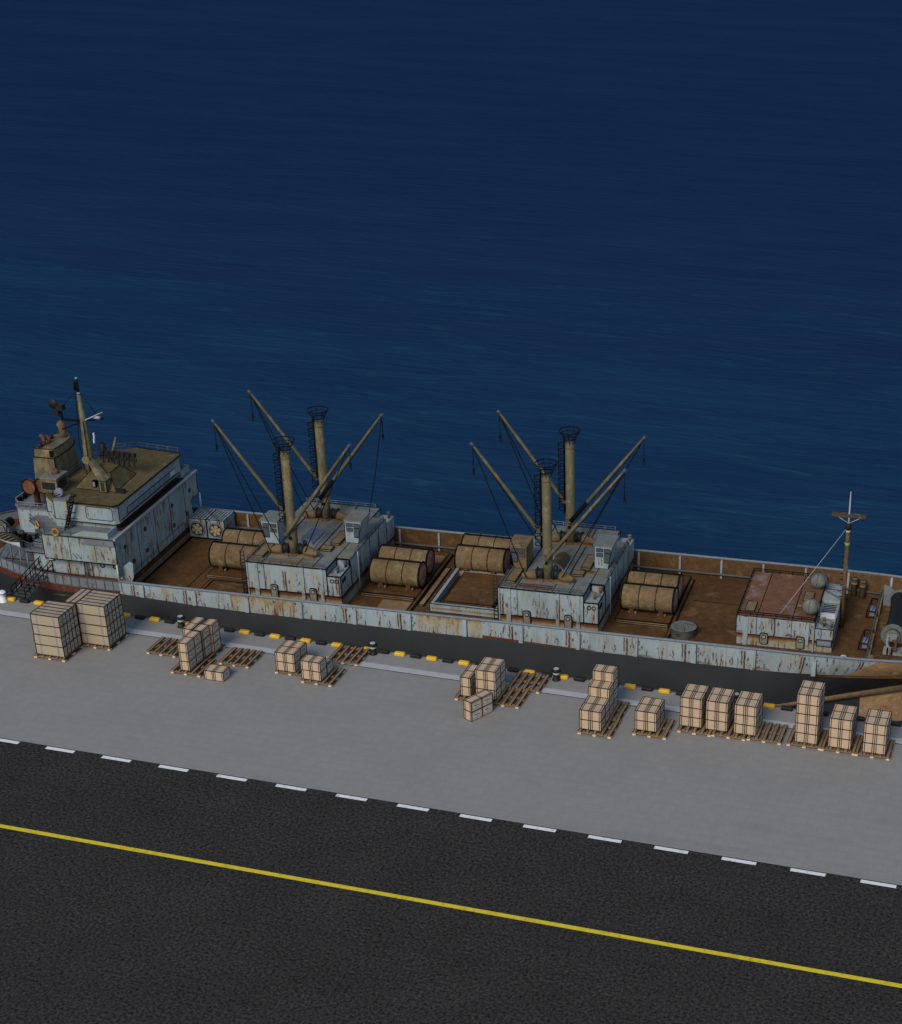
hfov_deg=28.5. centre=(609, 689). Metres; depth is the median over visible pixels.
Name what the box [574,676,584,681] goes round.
edge block
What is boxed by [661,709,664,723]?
carton
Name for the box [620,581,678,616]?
storage tank
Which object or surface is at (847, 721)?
carton
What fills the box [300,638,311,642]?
edge block
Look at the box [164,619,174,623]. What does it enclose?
edge block
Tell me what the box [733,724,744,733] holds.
carton
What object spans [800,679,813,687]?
carton
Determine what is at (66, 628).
long carton
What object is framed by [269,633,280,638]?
edge block
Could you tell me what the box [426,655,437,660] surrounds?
edge block
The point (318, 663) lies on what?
carton
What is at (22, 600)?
edge block
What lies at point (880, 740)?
carton
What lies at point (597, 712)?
carton
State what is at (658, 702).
carton
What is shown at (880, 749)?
carton
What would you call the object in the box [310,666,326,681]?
carton
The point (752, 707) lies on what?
carton
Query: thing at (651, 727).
carton
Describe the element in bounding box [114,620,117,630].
long carton
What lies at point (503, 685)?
carton
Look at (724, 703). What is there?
carton
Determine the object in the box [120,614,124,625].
long carton
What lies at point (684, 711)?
carton
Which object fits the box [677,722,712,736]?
pallet
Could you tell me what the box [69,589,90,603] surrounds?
long carton
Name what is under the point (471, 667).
carton
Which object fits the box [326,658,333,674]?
carton
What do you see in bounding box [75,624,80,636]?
long carton
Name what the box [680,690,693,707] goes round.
carton
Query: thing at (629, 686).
edge block
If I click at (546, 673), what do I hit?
edge block
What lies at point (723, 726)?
carton
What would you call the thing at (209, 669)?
carton
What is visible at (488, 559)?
storage tank
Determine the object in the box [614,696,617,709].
carton
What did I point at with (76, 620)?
long carton
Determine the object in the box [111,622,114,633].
long carton
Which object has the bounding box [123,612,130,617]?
edge block
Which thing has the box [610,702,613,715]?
carton
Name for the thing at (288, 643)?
carton
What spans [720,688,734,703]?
carton
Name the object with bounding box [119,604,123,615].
long carton
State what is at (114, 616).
long carton
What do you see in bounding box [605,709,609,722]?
carton
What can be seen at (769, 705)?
edge block
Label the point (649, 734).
pallet
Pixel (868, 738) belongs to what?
carton
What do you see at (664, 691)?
edge block
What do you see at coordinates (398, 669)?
kerb strip
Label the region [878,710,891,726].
carton
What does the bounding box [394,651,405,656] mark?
edge block
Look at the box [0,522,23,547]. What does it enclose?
lifeboat
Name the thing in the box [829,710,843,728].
carton
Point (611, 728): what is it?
pallet
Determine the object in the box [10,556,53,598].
gangway
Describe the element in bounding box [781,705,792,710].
edge block
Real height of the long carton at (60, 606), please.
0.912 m
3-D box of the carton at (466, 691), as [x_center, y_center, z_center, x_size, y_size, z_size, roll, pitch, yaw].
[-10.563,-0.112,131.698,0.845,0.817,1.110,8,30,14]
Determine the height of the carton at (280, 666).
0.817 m
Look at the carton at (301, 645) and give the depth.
135.39 m
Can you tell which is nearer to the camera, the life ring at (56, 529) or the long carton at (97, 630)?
the long carton at (97, 630)
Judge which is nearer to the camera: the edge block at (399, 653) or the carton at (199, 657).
the carton at (199, 657)
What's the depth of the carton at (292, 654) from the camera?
134.33 m
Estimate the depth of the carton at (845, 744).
124.52 m
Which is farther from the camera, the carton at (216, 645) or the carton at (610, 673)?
the carton at (216, 645)
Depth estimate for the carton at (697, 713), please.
126.83 m
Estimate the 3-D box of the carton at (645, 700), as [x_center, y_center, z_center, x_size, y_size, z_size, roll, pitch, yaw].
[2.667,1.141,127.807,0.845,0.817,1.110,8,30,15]
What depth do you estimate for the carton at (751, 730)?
126.23 m
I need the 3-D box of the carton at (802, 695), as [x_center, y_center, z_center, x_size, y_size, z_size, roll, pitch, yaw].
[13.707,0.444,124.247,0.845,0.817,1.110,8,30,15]
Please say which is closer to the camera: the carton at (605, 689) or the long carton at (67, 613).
the carton at (605, 689)
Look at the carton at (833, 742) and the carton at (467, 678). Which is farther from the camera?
the carton at (467, 678)
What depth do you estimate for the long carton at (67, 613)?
136.45 m
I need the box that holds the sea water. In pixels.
[0,0,901,722]
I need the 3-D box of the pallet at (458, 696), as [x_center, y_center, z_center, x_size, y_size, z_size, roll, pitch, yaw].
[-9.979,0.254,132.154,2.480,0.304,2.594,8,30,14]
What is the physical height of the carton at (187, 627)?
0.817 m
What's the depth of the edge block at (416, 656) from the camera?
137.28 m
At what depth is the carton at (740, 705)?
125.70 m
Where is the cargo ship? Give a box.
[0,377,901,720]
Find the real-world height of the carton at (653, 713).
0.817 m
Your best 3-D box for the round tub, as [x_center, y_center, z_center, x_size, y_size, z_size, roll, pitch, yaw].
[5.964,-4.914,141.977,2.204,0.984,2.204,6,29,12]
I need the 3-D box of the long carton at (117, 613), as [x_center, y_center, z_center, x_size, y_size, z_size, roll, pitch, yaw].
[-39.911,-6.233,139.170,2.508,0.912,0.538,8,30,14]
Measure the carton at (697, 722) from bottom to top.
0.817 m
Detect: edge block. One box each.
[6,596,15,600]
[19,598,29,602]
[33,600,43,604]
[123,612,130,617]
[135,614,145,619]
[149,616,159,621]
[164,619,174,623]
[224,627,234,631]
[239,629,249,634]
[254,631,265,636]
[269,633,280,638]
[285,636,295,639]
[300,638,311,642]
[315,640,326,644]
[331,642,342,646]
[378,649,389,653]
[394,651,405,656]
[410,653,421,658]
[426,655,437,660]
[442,658,453,662]
[458,660,469,665]
[507,667,518,672]
[524,669,534,673]
[540,671,551,676]
[560,674,568,679]
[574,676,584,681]
[624,683,635,688]
[641,686,652,691]
[658,688,669,693]
[763,703,774,708]
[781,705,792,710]
[857,716,864,721]
[891,721,901,726]
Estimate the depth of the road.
107.62 m
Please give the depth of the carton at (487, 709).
129.50 m
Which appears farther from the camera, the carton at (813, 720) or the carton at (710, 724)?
the carton at (710, 724)
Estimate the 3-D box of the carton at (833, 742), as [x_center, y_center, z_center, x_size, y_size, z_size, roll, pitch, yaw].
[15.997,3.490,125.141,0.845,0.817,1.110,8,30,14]
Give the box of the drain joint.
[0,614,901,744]
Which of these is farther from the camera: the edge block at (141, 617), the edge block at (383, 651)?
the edge block at (141, 617)
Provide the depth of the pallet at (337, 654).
137.42 m
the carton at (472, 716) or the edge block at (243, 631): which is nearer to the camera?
the carton at (472, 716)
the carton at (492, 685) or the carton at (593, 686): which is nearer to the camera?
the carton at (593, 686)
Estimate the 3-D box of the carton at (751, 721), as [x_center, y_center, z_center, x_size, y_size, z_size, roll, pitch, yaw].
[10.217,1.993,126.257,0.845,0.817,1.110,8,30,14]
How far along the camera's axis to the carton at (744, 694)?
126.84 m
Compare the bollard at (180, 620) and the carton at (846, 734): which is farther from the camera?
the bollard at (180, 620)
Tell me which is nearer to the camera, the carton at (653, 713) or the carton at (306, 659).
the carton at (653, 713)
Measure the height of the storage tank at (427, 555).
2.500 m
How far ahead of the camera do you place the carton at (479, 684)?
130.66 m
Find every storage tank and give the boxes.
[208,540,259,571]
[221,527,264,544]
[368,556,426,590]
[377,544,434,574]
[454,543,510,574]
[461,533,512,563]
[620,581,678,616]
[626,568,683,600]
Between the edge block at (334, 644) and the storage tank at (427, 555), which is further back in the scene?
the storage tank at (427, 555)
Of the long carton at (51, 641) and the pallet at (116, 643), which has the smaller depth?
the long carton at (51, 641)
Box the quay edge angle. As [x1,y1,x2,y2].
[16,599,865,718]
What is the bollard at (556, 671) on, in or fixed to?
on the quay apron
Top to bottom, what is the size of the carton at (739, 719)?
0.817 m
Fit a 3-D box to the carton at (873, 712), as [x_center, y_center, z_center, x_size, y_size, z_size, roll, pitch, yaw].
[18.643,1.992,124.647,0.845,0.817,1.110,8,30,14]
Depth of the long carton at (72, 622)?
137.27 m
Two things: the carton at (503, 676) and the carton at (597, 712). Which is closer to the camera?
the carton at (597, 712)
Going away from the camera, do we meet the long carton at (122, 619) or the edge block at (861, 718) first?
the edge block at (861, 718)
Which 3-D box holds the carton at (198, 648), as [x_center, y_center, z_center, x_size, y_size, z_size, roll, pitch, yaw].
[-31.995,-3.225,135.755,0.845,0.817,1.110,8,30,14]
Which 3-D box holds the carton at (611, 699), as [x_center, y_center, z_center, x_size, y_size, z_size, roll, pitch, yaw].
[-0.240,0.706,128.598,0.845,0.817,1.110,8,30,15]
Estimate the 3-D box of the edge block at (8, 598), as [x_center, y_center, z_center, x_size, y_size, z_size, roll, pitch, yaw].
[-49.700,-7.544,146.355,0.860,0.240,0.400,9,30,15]
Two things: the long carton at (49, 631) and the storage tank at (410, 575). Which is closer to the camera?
the long carton at (49, 631)
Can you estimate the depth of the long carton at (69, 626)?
136.86 m
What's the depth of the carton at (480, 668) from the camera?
130.32 m
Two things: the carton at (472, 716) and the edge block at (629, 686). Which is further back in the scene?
the edge block at (629, 686)
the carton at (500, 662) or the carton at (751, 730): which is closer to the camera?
the carton at (751, 730)
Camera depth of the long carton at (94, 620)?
137.72 m
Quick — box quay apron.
[0,600,901,884]
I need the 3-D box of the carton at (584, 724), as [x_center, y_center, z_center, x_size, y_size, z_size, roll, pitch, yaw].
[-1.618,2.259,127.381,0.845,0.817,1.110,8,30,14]
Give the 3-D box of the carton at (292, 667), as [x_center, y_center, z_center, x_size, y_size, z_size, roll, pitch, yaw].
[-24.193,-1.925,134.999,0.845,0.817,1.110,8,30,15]
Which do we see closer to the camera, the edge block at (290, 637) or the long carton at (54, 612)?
the long carton at (54, 612)
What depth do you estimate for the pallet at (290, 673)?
134.83 m
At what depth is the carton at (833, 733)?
124.33 m
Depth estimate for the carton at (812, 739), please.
125.14 m
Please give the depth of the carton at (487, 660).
131.43 m
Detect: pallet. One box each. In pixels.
[34,644,83,661]
[82,633,127,650]
[146,637,178,657]
[171,658,215,676]
[204,644,224,661]
[219,647,262,668]
[275,668,300,675]
[301,667,344,686]
[328,644,369,665]
[455,691,474,699]
[493,686,529,708]
[508,671,549,693]
[578,717,620,738]
[610,700,629,718]
[632,718,674,739]
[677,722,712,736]
[711,719,746,740]
[747,721,787,744]
[787,725,827,749]
[820,730,860,754]
[854,735,894,760]
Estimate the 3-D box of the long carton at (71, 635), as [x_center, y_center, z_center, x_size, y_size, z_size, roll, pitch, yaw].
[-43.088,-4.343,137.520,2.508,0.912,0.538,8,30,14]
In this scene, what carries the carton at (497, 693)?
on the pallet at (506, 699)
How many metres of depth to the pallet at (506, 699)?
131.29 m
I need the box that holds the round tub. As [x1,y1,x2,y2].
[670,620,696,639]
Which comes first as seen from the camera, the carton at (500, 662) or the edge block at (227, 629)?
the carton at (500, 662)
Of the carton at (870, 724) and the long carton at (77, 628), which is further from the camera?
the long carton at (77, 628)
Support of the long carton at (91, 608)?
on the long carton at (94, 620)
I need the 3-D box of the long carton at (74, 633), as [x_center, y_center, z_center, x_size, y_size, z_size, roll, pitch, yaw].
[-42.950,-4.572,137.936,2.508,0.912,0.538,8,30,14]
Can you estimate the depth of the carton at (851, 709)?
125.00 m
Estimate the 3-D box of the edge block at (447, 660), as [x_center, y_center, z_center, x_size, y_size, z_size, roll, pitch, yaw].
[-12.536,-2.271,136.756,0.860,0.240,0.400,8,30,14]
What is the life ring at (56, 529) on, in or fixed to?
attached to the cargo ship
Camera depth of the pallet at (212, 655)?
137.68 m
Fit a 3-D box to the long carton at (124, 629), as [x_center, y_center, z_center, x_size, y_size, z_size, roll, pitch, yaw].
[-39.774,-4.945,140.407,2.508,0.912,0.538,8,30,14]
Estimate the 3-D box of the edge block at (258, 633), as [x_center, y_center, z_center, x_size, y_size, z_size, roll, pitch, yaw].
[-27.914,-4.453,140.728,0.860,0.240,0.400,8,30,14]
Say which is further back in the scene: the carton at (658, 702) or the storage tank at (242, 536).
the storage tank at (242, 536)
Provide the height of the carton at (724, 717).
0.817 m
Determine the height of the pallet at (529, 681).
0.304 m
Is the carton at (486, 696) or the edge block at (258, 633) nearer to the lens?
the carton at (486, 696)
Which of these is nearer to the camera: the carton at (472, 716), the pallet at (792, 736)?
the pallet at (792, 736)
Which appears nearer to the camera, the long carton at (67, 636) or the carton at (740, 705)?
the carton at (740, 705)
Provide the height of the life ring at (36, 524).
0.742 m
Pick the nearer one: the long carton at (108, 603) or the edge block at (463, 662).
the edge block at (463, 662)
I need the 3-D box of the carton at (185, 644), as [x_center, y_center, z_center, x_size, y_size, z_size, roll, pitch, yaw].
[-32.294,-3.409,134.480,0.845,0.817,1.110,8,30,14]
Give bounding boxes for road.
[0,738,901,1023]
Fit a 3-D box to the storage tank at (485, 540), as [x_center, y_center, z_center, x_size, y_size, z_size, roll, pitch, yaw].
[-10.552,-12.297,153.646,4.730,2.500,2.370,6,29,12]
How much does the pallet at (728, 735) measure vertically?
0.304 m
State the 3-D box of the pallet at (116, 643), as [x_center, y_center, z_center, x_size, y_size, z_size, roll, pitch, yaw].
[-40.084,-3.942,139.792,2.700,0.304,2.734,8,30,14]
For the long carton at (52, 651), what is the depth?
136.91 m
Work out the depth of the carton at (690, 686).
127.79 m
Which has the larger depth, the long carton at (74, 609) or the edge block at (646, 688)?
the long carton at (74, 609)
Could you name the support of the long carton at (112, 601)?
on the long carton at (114, 616)
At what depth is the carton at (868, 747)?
124.05 m
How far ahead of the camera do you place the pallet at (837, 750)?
124.88 m
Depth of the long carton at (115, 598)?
138.57 m
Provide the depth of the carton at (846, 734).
124.15 m
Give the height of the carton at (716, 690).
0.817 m
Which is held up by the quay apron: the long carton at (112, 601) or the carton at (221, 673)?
the carton at (221, 673)
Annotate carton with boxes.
[30,611,62,627]
[31,624,64,637]
[33,608,66,624]
[33,634,66,647]
[35,644,67,657]
[37,605,69,621]
[40,603,73,618]
[44,600,76,616]
[64,588,85,602]
[64,622,68,634]
[65,632,69,643]
[67,620,71,631]
[67,642,71,654]
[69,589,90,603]
[69,630,73,641]
[70,617,74,629]
[71,639,74,651]
[72,628,76,637]
[74,615,78,625]
[74,637,77,648]
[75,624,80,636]
[76,600,108,616]
[77,613,110,626]
[77,634,81,646]
[79,623,111,636]
[80,597,111,613]
[81,633,113,646]
[83,595,115,610]
[86,592,118,608]
[90,590,121,604]
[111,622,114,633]
[112,609,116,621]
[112,632,116,642]
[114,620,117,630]
[115,630,119,639]
[116,606,119,618]
[117,617,120,627]
[118,626,122,637]
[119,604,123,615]
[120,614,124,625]
[122,623,125,634]
[177,636,194,652]
[178,647,195,661]
[179,656,196,670]
[182,622,198,636]
[184,630,201,646]
[190,616,205,623]
[193,624,209,640]
[195,641,202,654]
[196,650,203,664]
[202,635,210,648]
[203,618,219,633]
[203,644,211,657]
[203,664,219,680]
[210,629,219,643]
[211,637,221,651]
[213,665,230,681]
[274,646,289,662]
[275,661,285,671]
[281,639,295,646]
[284,647,300,663]
[285,659,300,672]
[291,641,306,656]
[300,654,315,670]
[301,670,310,679]
[310,655,326,672]
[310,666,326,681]
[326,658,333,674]
[460,670,474,687]
[460,683,474,696]
[463,694,481,712]
[463,708,481,721]
[465,664,477,671]
[474,689,492,707]
[475,663,489,680]
[475,679,484,688]
[480,656,493,663]
[482,703,492,716]
[485,664,500,681]
[485,676,500,690]
[486,685,501,699]
[490,658,505,674]
[501,669,505,683]
[501,678,505,691]
[579,702,593,719]
[579,719,589,729]
[584,696,598,703]
[588,680,601,696]
[590,704,604,721]
[590,716,605,731]
[592,663,606,680]
[595,697,609,714]
[598,681,613,698]
[603,665,617,681]
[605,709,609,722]
[610,692,613,706]
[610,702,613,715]
[614,677,617,690]
[614,686,617,700]
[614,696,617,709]
[635,703,649,721]
[635,720,644,730]
[639,696,652,704]
[645,716,660,732]
[646,705,660,722]
[650,698,664,714]
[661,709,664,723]
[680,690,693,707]
[680,707,690,716]
[680,716,690,726]
[684,683,697,690]
[690,714,704,727]
[691,691,705,709]
[691,703,705,718]
[695,684,709,698]
[705,710,716,720]
[705,719,716,729]
[706,693,720,710]
[710,686,723,694]
[716,717,730,731]
[717,695,731,712]
[717,706,731,722]
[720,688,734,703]
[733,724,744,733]
[734,697,748,714]
[734,714,744,724]
[738,690,751,698]
[745,699,759,716]
[745,711,759,726]
[745,722,758,735]
[749,692,762,707]
[759,712,762,727]
[794,732,805,742]
[795,713,807,724]
[795,723,805,733]
[796,686,810,704]
[796,704,807,713]
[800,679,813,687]
[805,728,820,744]
[806,720,820,734]
[807,709,821,725]
[808,688,822,706]
[808,701,821,715]
[811,681,825,699]
[827,737,838,747]
[828,727,840,738]
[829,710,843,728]
[832,703,845,711]
[839,734,853,749]
[840,712,854,730]
[840,727,853,739]
[844,705,857,720]
[862,743,874,753]
[863,733,874,743]
[864,716,878,734]
[867,708,879,716]
[874,731,888,745]
[874,740,887,754]
[876,717,889,735]
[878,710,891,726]
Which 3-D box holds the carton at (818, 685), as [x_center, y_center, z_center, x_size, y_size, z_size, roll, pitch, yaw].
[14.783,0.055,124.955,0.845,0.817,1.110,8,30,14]
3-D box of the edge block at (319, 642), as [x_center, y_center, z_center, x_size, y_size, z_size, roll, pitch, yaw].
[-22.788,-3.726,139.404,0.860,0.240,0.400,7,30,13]
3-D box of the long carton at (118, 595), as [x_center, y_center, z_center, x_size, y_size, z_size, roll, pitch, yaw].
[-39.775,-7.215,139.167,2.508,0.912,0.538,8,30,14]
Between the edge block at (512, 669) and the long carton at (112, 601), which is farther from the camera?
the long carton at (112, 601)
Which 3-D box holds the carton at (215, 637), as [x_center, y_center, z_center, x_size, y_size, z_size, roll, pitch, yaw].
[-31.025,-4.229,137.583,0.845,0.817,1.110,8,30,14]
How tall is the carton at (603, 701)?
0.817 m
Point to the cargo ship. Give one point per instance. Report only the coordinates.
(140, 533)
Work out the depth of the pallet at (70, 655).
137.24 m
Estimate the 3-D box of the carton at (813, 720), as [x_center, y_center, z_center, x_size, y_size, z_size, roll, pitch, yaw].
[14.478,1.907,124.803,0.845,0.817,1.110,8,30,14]
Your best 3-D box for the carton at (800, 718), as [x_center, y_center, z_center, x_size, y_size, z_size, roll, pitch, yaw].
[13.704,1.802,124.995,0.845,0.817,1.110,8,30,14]
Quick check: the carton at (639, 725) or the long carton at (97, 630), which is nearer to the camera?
the carton at (639, 725)
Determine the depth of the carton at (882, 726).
123.17 m
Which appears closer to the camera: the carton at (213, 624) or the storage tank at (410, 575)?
the carton at (213, 624)
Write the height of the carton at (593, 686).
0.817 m
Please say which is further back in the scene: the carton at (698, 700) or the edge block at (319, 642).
the edge block at (319, 642)
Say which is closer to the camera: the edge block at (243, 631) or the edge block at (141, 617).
the edge block at (243, 631)
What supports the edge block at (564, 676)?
on the quay apron
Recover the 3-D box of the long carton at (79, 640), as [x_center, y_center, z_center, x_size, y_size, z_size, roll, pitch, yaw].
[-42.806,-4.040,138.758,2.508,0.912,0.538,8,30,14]
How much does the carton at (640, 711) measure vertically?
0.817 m
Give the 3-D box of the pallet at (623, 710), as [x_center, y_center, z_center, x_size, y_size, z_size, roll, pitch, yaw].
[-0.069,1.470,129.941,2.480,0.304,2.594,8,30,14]
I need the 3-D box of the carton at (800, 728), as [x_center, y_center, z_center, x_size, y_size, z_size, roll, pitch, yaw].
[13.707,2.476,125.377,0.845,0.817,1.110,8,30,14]
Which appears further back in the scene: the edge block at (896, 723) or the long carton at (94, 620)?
the long carton at (94, 620)
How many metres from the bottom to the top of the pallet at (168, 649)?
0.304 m
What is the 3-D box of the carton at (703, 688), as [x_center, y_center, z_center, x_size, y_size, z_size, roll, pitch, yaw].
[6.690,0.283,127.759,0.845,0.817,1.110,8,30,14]
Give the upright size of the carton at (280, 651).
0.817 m
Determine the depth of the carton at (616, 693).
129.47 m
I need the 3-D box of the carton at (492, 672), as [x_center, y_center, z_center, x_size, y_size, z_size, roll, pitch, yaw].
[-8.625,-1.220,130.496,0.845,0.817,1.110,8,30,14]
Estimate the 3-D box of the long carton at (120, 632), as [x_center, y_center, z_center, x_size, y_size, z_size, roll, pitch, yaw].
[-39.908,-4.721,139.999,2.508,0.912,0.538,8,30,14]
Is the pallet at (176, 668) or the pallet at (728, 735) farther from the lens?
the pallet at (176, 668)
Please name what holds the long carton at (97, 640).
on the pallet at (116, 643)
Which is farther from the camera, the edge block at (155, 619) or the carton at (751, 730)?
the edge block at (155, 619)
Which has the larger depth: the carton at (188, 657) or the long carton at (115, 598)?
the long carton at (115, 598)
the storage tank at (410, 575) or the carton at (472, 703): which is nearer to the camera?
the carton at (472, 703)
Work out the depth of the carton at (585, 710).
126.63 m
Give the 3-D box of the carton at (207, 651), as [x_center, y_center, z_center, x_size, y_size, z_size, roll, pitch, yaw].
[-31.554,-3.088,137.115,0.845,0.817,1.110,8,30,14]
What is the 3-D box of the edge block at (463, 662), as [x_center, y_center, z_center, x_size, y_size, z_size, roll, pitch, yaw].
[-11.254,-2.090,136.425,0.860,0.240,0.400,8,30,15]
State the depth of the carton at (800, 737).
125.33 m
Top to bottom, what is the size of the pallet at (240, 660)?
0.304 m
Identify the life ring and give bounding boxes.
[35,521,39,528]
[51,528,59,535]
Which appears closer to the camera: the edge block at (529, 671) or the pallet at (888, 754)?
the pallet at (888, 754)
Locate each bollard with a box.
[0,590,6,602]
[176,615,184,628]
[368,642,377,655]
[551,667,560,681]
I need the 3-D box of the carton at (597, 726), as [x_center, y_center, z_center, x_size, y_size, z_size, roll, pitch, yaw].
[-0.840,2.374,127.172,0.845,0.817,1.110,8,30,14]
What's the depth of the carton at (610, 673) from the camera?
128.40 m
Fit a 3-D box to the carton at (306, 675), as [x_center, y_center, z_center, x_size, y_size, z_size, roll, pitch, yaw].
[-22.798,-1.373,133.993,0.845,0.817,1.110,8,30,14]
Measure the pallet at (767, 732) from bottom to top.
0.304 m
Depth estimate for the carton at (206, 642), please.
136.55 m
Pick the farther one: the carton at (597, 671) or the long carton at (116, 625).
the long carton at (116, 625)
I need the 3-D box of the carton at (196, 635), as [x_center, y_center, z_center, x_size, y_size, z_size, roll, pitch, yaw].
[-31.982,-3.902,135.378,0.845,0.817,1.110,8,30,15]
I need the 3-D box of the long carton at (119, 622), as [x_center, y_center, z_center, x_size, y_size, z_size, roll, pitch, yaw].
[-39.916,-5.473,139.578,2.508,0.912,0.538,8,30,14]
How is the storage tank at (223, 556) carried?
on the cargo ship
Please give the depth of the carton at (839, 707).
125.17 m
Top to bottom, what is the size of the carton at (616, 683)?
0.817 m
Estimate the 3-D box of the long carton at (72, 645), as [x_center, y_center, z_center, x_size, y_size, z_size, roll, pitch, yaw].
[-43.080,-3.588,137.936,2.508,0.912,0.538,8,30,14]
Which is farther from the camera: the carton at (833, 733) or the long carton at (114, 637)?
the long carton at (114, 637)
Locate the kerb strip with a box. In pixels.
[0,610,901,743]
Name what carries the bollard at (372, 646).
on the quay apron
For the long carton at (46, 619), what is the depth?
135.66 m
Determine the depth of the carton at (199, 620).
137.40 m
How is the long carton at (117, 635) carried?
on the pallet at (116, 643)
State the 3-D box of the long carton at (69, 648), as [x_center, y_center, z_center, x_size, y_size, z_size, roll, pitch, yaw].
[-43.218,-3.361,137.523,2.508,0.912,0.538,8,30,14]
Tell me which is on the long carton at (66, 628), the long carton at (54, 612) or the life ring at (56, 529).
the long carton at (54, 612)
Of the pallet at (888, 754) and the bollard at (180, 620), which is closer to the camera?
the pallet at (888, 754)
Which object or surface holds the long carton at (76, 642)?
on the pallet at (70, 655)
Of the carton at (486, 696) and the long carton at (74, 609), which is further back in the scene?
the long carton at (74, 609)
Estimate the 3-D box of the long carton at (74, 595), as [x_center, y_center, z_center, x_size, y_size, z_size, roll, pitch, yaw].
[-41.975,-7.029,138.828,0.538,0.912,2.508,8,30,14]
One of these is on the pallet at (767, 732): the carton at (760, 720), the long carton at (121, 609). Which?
the carton at (760, 720)
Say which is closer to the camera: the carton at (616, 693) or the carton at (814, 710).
the carton at (814, 710)
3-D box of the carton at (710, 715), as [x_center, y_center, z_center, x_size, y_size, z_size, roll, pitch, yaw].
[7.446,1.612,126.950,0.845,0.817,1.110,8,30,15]
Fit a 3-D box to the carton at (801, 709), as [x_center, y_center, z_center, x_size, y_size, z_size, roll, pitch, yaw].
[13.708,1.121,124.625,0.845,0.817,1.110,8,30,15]
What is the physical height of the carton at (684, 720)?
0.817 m
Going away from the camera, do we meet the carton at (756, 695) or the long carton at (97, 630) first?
the carton at (756, 695)
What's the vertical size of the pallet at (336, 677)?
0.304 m
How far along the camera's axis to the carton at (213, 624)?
137.06 m
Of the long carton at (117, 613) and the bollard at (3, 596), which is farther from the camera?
the bollard at (3, 596)
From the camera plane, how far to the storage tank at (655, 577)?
146.27 m
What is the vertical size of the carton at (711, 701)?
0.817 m
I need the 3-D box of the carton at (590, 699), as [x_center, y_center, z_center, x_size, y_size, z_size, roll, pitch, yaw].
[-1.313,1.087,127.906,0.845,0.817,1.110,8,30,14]
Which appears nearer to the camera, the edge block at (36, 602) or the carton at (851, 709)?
the carton at (851, 709)
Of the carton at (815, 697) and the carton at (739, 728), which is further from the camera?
the carton at (739, 728)
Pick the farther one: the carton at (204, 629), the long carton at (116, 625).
the long carton at (116, 625)
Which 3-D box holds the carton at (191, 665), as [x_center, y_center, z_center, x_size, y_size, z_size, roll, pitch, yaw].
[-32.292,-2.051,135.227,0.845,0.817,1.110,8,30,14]
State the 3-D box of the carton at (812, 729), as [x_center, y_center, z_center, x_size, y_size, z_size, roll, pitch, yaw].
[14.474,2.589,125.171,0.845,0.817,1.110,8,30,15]

